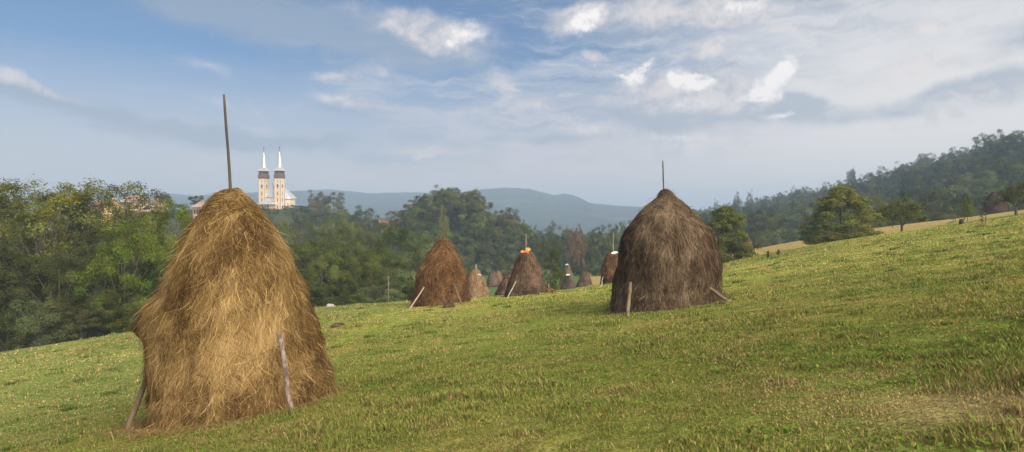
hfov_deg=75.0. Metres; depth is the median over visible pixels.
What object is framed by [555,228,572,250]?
broadleaf tree
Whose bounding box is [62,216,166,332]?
broadleaf tree
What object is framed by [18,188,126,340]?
locust tree
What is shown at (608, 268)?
haystack
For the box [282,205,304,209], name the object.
broadleaf tree
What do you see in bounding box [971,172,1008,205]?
broadleaf tree
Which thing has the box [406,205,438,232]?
broadleaf tree
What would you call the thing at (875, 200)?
broadleaf tree
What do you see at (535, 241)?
broadleaf tree
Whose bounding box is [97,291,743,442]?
straw litter
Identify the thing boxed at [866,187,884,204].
broadleaf tree
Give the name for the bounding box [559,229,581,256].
broadleaf tree
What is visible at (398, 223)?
broadleaf tree
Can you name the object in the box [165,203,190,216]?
broadleaf tree
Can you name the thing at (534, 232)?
broadleaf tree
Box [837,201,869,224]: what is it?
broadleaf tree
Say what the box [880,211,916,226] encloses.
bush
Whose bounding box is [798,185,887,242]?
conical tree
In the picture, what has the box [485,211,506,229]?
broadleaf tree
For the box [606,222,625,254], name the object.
broadleaf tree
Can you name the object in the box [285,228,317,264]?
broadleaf tree
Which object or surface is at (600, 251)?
broadleaf tree
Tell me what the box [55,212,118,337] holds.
broadleaf tree
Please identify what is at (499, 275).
haystack
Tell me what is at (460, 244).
broadleaf tree
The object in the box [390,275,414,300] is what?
bush
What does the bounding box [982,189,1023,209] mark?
broadleaf tree
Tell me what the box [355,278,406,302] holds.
bush
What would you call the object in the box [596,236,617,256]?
broadleaf tree
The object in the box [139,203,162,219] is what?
broadleaf tree
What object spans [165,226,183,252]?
broadleaf tree
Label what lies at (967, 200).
sapling
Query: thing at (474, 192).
broadleaf tree
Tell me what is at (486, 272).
bush
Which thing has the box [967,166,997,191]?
broadleaf tree
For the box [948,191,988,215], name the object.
broadleaf tree
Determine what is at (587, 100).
sky
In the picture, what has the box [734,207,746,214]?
broadleaf tree
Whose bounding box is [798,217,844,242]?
bush
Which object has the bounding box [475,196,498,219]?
broadleaf tree
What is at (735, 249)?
bush
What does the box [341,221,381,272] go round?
broadleaf tree
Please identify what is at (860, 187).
broadleaf tree
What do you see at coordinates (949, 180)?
broadleaf tree
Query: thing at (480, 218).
broadleaf tree
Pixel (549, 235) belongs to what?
broadleaf tree
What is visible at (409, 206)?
broadleaf tree
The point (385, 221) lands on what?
house
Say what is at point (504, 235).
broadleaf tree
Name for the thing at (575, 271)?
bush
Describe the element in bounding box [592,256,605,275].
bush
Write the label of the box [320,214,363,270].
broadleaf tree
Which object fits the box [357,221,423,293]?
broadleaf tree
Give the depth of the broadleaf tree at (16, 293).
52.56 m
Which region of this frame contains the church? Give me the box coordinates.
[257,146,296,208]
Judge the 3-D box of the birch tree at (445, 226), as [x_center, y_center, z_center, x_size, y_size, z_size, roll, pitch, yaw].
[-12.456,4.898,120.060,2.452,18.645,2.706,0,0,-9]
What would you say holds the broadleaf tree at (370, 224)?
on the ground at (908, 418)
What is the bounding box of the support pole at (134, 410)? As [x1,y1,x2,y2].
[124,380,145,429]
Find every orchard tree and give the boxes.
[871,196,929,231]
[985,181,1023,215]
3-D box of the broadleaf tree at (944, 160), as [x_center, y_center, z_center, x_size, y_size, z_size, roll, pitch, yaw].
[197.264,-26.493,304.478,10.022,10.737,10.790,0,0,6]
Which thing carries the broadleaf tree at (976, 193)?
on the ground at (908, 418)
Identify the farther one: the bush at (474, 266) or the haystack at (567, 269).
the bush at (474, 266)
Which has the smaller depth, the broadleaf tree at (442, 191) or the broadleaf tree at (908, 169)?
the broadleaf tree at (442, 191)
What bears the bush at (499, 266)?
on the ground at (908, 418)
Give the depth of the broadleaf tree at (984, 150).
287.08 m
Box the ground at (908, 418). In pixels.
[0,154,1023,451]
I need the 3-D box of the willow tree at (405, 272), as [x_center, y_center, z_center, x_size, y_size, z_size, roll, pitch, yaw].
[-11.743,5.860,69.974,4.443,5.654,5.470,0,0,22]
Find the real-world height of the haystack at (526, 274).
4.804 m
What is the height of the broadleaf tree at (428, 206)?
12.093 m
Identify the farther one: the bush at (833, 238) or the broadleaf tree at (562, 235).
the broadleaf tree at (562, 235)
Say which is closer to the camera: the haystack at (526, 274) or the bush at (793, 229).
the haystack at (526, 274)
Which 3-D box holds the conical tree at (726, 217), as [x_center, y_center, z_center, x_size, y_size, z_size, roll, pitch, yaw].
[18.724,0.882,59.042,5.631,5.512,6.111,0,0,-32]
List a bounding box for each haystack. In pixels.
[121,94,339,431]
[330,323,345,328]
[410,212,473,306]
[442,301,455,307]
[468,267,490,296]
[486,270,499,287]
[494,273,510,295]
[496,271,502,281]
[504,247,547,296]
[547,283,555,292]
[559,263,574,285]
[560,275,576,289]
[576,266,592,286]
[599,243,617,284]
[608,161,725,313]
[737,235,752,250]
[981,192,1010,214]
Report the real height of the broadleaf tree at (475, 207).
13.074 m
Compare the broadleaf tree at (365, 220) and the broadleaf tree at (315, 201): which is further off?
the broadleaf tree at (315, 201)
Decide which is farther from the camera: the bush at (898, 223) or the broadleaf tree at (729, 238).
the broadleaf tree at (729, 238)
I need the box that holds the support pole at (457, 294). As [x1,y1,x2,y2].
[453,283,461,303]
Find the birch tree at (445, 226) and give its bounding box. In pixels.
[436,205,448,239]
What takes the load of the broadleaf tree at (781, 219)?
on the ground at (908, 418)
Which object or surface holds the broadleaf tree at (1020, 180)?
on the ground at (908, 418)
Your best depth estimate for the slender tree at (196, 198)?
254.39 m
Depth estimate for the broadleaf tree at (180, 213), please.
58.85 m
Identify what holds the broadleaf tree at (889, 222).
on the ground at (908, 418)
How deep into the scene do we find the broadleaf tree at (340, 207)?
299.08 m
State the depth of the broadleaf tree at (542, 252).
163.94 m
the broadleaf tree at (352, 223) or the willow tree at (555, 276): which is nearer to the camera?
the willow tree at (555, 276)
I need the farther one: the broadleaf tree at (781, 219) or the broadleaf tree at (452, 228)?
the broadleaf tree at (781, 219)
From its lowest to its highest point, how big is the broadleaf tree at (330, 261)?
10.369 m
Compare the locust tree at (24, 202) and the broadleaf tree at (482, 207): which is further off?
the broadleaf tree at (482, 207)
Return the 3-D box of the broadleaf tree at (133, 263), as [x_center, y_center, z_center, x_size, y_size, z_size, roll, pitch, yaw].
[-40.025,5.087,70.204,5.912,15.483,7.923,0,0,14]
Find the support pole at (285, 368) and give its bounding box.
[277,334,293,409]
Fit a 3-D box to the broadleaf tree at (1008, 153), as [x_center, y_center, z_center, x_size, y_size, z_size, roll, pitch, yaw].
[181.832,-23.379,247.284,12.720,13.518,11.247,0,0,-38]
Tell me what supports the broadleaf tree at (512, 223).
on the ground at (908, 418)
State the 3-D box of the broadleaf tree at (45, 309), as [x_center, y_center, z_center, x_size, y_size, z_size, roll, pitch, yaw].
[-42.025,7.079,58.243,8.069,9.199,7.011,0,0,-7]
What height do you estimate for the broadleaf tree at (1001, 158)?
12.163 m
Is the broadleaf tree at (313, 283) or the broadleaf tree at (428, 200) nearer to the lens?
the broadleaf tree at (313, 283)
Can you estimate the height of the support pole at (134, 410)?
1.306 m
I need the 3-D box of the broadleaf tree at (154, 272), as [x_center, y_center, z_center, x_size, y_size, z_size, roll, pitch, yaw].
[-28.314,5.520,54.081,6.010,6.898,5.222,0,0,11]
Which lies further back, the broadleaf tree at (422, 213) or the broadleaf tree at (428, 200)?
the broadleaf tree at (428, 200)
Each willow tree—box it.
[371,255,414,299]
[397,236,432,287]
[543,248,567,289]
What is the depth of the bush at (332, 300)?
61.13 m
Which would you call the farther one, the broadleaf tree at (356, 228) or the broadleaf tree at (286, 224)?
the broadleaf tree at (356, 228)
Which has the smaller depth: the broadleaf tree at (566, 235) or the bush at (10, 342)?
the bush at (10, 342)
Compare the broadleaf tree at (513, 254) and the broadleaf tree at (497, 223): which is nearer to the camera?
the broadleaf tree at (513, 254)
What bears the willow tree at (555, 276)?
on the ground at (908, 418)
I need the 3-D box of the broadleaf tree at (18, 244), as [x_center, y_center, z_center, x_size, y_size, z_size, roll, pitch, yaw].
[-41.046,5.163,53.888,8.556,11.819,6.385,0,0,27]
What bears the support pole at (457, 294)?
on the ground at (908, 418)
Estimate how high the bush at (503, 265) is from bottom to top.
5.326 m
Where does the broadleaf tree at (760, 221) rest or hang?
on the ground at (908, 418)
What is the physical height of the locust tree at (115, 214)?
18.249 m
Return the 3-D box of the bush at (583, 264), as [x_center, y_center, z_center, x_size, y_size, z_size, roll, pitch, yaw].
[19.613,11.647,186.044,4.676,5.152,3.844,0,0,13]
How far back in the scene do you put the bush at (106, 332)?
50.27 m
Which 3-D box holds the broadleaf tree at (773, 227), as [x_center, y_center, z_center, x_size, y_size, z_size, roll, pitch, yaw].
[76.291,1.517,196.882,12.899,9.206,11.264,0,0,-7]
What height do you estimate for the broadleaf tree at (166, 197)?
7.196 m
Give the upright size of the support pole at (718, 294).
0.689 m
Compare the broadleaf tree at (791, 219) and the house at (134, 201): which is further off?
the house at (134, 201)
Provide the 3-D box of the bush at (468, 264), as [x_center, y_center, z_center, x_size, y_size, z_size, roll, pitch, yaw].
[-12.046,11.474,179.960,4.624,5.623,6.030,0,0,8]
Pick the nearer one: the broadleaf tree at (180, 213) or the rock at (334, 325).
the rock at (334, 325)
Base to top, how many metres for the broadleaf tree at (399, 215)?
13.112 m
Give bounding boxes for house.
[88,198,126,230]
[120,193,148,207]
[128,198,170,211]
[191,201,204,218]
[377,219,399,233]
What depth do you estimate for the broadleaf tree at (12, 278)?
52.35 m
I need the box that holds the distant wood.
[692,129,1023,217]
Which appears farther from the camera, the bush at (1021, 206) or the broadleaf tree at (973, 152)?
the broadleaf tree at (973, 152)
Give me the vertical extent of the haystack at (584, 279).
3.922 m
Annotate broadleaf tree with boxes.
[0,211,40,326]
[0,220,55,346]
[0,262,78,347]
[4,244,99,342]
[44,231,127,336]
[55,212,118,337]
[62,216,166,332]
[108,202,170,325]
[118,255,169,316]
[120,202,133,217]
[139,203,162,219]
[140,193,194,296]
[154,191,170,199]
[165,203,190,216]
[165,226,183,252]
[273,223,296,246]
[280,220,312,274]
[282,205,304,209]
[284,242,318,296]
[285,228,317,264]
[292,234,354,303]
[295,206,314,211]
[295,217,341,276]
[304,276,326,306]
[305,189,332,213]
[307,212,326,224]
[311,223,386,305]
[316,192,347,217]
[318,211,348,247]
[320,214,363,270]
[326,210,352,228]
[332,241,399,299]
[340,214,367,251]
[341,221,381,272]
[344,219,361,231]
[345,214,362,225]
[353,205,379,228]
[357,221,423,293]
[363,219,378,230]
[364,222,393,247]
[366,220,407,267]
[382,216,414,248]
[385,204,413,225]
[386,209,419,229]
[388,229,423,271]
[401,204,418,218]
[403,195,437,208]
[403,221,434,262]
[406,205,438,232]
[411,204,435,222]
[412,222,447,254]
[415,193,436,205]
[417,199,438,221]
[418,208,441,232]
[420,190,439,206]
[431,185,451,211]
[433,193,455,224]
[440,226,462,254]
[441,187,465,202]
[441,190,473,229]
[448,199,484,226]
[450,199,481,230]
[450,232,481,265]
[451,198,471,225]
[459,212,489,237]
[459,226,483,261]
[462,189,482,211]
[462,216,493,262]
[468,215,487,238]
[474,227,506,255]
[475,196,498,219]
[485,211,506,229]
[488,218,505,232]
[491,209,521,222]
[491,231,514,257]
[492,207,523,227]
[492,220,519,239]
[493,214,524,251]
[497,222,533,237]
[501,238,519,261]
[504,226,531,259]
[518,234,548,260]
[519,226,537,236]
[527,227,550,267]
[531,219,569,279]
[539,225,557,251]
[547,243,570,265]
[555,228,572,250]
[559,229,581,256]
[562,231,602,269]
[563,223,587,275]
[582,231,599,261]
[584,224,615,263]
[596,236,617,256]
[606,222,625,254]
[693,210,709,221]
[719,226,742,251]
[729,212,755,237]
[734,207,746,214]
[741,209,780,238]
[744,213,787,243]
[754,216,789,238]
[767,211,788,235]
[777,211,802,236]
[797,201,832,231]
[812,195,838,232]
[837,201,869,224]
[846,168,856,182]
[847,190,882,207]
[849,180,874,194]
[852,182,875,193]
[864,193,887,227]
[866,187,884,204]
[872,194,900,207]
[884,200,900,224]
[893,164,921,188]
[899,192,943,221]
[908,188,952,221]
[916,173,954,200]
[927,180,973,217]
[934,157,951,163]
[936,179,973,204]
[942,185,991,212]
[947,157,982,190]
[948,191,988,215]
[950,173,976,193]
[951,150,970,172]
[955,166,971,179]
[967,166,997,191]
[968,149,989,163]
[968,160,1003,189]
[971,154,1013,178]
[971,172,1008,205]
[975,145,994,161]
[982,144,1018,173]
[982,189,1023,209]
[983,182,1019,204]
[990,140,1023,158]
[990,157,1023,186]
[997,130,1023,159]
[998,162,1023,188]
[1002,144,1022,162]
[1014,178,1023,188]
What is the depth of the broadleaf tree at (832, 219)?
189.68 m
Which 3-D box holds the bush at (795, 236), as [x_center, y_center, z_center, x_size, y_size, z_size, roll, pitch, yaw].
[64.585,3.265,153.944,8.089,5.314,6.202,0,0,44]
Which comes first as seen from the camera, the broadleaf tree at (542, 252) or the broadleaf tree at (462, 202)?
the broadleaf tree at (542, 252)
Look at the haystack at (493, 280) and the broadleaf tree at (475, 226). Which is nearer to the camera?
the haystack at (493, 280)
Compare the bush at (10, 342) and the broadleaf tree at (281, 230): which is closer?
the bush at (10, 342)
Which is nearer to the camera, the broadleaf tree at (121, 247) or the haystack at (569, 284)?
the broadleaf tree at (121, 247)
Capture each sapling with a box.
[949,209,955,220]
[961,196,973,220]
[978,209,986,222]
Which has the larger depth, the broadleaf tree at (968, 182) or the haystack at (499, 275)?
the broadleaf tree at (968, 182)
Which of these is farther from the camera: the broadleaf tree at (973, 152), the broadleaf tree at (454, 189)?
the broadleaf tree at (973, 152)
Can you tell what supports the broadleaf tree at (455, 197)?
on the ground at (908, 418)
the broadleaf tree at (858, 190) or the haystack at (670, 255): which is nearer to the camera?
the haystack at (670, 255)
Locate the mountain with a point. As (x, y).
(539, 210)
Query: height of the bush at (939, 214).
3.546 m
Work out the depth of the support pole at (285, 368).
11.83 m
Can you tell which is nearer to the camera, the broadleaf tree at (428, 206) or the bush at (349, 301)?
the bush at (349, 301)
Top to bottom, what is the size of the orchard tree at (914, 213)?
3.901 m
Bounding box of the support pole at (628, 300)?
[625,282,631,316]
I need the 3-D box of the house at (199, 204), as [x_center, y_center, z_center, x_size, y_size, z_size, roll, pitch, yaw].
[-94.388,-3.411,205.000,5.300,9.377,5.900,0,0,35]
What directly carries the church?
on the ground at (908, 418)
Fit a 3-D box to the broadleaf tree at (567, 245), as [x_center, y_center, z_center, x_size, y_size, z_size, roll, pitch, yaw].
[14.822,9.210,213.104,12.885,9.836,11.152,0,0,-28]
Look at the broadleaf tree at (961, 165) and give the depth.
247.97 m
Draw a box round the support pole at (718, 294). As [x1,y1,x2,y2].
[709,287,729,301]
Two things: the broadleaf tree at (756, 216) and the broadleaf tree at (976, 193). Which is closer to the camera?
the broadleaf tree at (976, 193)
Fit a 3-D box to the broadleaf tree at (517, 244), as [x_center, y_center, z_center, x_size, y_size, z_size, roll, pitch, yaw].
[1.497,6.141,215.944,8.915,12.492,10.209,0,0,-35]
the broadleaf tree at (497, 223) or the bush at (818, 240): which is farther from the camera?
the broadleaf tree at (497, 223)
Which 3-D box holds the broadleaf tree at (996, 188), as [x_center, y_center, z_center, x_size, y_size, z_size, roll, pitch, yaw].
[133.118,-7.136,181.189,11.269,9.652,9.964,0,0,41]
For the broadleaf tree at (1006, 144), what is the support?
on the ground at (908, 418)
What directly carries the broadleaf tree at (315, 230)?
on the ground at (908, 418)
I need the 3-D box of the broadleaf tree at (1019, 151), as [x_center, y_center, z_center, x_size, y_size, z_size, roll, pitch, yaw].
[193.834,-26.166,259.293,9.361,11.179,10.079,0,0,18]
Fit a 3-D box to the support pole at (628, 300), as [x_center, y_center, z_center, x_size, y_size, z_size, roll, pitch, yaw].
[3.998,2.567,22.761,0.160,1.285,0.811,0,0,21]
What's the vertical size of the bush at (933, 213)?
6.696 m
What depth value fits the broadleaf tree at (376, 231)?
189.69 m
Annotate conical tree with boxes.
[706,206,762,262]
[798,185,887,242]
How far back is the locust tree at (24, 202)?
70.60 m
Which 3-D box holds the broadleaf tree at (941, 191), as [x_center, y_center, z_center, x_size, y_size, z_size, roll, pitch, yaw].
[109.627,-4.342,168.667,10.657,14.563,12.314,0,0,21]
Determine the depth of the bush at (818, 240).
61.23 m
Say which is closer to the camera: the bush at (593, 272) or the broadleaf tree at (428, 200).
the bush at (593, 272)
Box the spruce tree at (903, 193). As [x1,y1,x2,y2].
[898,182,905,224]
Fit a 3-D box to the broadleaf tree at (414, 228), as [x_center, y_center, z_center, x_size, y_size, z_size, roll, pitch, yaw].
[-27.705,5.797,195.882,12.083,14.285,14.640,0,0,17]
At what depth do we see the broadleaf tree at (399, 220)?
222.06 m
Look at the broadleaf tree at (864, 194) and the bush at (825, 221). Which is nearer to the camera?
the bush at (825, 221)
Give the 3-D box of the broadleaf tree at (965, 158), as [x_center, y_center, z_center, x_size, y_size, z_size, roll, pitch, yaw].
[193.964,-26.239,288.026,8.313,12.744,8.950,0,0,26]
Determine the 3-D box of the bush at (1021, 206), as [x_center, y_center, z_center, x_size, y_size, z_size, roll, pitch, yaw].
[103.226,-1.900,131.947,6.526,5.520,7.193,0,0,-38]
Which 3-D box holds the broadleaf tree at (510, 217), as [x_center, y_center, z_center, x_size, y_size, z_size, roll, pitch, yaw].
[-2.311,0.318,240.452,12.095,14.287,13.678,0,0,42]
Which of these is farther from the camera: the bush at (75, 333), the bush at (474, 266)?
the bush at (474, 266)
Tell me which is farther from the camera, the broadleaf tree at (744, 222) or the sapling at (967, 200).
the broadleaf tree at (744, 222)
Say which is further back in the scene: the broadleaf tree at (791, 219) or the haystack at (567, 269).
the broadleaf tree at (791, 219)
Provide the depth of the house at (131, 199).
255.64 m
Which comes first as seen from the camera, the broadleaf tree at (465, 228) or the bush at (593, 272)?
the bush at (593, 272)
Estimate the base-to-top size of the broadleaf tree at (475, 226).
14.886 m
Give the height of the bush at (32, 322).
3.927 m
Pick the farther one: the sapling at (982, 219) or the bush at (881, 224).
the bush at (881, 224)
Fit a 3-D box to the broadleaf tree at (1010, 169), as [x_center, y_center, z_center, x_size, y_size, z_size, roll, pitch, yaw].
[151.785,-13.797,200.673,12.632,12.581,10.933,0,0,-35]
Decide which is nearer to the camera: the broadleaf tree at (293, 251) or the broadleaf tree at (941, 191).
the broadleaf tree at (293, 251)
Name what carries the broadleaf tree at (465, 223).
on the ground at (908, 418)
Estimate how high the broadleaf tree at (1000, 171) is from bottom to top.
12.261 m
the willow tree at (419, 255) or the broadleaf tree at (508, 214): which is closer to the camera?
the willow tree at (419, 255)
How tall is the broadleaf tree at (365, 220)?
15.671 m
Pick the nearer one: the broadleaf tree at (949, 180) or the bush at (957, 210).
the bush at (957, 210)
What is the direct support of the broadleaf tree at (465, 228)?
on the ground at (908, 418)
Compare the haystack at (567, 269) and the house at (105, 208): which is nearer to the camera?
the haystack at (567, 269)
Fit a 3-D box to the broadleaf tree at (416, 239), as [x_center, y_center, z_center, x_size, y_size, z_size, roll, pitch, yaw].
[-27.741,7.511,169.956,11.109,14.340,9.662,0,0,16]
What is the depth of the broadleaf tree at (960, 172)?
263.11 m
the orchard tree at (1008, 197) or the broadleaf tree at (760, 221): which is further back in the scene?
the broadleaf tree at (760, 221)
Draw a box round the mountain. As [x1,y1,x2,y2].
[0,188,642,233]
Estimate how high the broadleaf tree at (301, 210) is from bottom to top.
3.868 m
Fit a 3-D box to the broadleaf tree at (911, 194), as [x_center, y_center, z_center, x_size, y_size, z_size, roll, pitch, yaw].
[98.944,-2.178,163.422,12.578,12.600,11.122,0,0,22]
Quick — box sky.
[0,0,1023,210]
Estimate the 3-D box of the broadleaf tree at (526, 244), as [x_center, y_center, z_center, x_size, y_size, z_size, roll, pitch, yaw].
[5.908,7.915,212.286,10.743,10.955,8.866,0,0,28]
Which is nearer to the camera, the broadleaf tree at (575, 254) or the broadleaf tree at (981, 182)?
the broadleaf tree at (575, 254)
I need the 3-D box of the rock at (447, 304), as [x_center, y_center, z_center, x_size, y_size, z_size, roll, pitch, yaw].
[-3.448,4.304,36.475,0.962,0.450,0.846,0,0,-39]
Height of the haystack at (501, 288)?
2.474 m
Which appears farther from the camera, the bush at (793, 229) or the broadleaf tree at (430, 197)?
the broadleaf tree at (430, 197)
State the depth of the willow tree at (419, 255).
81.61 m
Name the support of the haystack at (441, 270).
on the ground at (908, 418)
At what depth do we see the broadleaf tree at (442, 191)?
244.57 m
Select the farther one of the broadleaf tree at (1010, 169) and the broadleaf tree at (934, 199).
the broadleaf tree at (1010, 169)
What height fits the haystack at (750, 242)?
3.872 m
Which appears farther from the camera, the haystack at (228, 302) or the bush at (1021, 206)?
the bush at (1021, 206)
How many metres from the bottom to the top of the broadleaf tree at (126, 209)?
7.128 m
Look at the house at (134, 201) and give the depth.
237.09 m
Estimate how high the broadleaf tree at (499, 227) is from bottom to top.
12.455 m
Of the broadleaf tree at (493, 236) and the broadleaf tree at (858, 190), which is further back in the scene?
the broadleaf tree at (858, 190)
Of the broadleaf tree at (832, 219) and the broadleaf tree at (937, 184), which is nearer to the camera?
the broadleaf tree at (832, 219)
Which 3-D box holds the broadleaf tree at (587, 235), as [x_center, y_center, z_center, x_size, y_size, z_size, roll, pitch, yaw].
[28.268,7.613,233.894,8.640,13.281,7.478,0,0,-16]
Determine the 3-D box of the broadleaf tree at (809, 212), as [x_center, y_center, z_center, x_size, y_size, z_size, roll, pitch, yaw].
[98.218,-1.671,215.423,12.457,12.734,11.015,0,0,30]
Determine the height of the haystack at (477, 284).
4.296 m
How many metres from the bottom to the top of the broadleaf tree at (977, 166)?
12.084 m
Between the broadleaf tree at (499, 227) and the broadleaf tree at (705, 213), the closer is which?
the broadleaf tree at (499, 227)
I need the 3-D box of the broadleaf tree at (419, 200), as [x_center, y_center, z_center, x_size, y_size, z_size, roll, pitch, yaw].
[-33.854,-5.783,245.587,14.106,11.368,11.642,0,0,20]
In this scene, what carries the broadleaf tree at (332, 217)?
on the ground at (908, 418)
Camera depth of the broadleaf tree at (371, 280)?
74.48 m
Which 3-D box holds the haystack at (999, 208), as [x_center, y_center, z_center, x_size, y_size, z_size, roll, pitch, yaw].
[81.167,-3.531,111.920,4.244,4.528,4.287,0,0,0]
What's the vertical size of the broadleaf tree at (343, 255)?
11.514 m
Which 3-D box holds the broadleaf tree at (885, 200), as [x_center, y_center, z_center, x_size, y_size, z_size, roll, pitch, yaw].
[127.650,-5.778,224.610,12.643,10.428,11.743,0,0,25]
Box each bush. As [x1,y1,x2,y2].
[0,315,31,349]
[1,298,78,348]
[41,297,125,338]
[86,315,129,337]
[102,287,145,331]
[310,289,359,306]
[343,287,377,304]
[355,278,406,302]
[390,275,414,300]
[463,258,474,275]
[468,261,485,273]
[477,259,503,274]
[492,257,512,273]
[501,261,514,277]
[570,263,583,275]
[576,259,590,274]
[585,256,604,275]
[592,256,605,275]
[727,240,752,258]
[752,232,772,248]
[757,230,783,246]
[772,236,791,244]
[779,229,805,243]
[787,227,800,242]
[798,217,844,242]
[799,230,823,244]
[808,231,850,241]
[837,207,887,231]
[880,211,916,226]
[918,207,942,222]
[923,211,962,221]
[941,204,969,217]
[1013,203,1023,209]
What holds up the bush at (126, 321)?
on the ground at (908, 418)
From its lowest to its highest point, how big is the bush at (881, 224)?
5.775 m
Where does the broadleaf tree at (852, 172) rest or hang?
on the ground at (908, 418)
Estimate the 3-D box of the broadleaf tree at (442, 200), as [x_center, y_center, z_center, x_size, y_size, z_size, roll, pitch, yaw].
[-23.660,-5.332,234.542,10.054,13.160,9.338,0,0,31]
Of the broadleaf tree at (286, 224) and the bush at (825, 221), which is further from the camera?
the broadleaf tree at (286, 224)
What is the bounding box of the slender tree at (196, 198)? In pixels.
[188,195,203,204]
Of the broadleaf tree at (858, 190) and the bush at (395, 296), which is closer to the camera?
the bush at (395, 296)
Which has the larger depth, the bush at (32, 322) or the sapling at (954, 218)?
the sapling at (954, 218)
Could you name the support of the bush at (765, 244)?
on the ground at (908, 418)
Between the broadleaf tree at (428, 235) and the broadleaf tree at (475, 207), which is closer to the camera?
the broadleaf tree at (428, 235)
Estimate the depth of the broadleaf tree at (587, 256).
198.59 m
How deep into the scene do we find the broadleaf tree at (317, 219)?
268.45 m
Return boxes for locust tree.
[0,174,114,343]
[0,191,56,342]
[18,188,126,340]
[44,180,170,334]
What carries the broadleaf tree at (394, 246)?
on the ground at (908, 418)
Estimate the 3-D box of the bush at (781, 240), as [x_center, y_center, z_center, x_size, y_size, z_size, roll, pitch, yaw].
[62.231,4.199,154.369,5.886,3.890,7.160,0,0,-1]
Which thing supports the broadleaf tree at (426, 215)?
on the ground at (908, 418)
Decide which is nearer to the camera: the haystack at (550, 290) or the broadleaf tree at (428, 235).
the haystack at (550, 290)
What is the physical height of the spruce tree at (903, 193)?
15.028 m
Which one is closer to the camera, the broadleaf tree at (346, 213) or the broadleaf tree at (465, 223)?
the broadleaf tree at (465, 223)
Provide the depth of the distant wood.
358.79 m
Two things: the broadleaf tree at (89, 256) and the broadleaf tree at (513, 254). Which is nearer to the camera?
the broadleaf tree at (89, 256)
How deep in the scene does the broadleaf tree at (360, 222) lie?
259.88 m
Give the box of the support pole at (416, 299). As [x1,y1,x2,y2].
[408,287,424,309]
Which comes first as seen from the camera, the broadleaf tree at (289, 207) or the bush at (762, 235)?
the bush at (762, 235)
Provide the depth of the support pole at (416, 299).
37.58 m
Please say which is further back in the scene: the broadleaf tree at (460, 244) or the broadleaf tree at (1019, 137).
the broadleaf tree at (1019, 137)
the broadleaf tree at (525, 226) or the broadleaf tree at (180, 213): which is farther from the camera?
the broadleaf tree at (525, 226)
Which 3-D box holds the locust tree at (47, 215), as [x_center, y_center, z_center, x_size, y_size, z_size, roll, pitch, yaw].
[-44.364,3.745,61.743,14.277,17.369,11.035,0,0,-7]

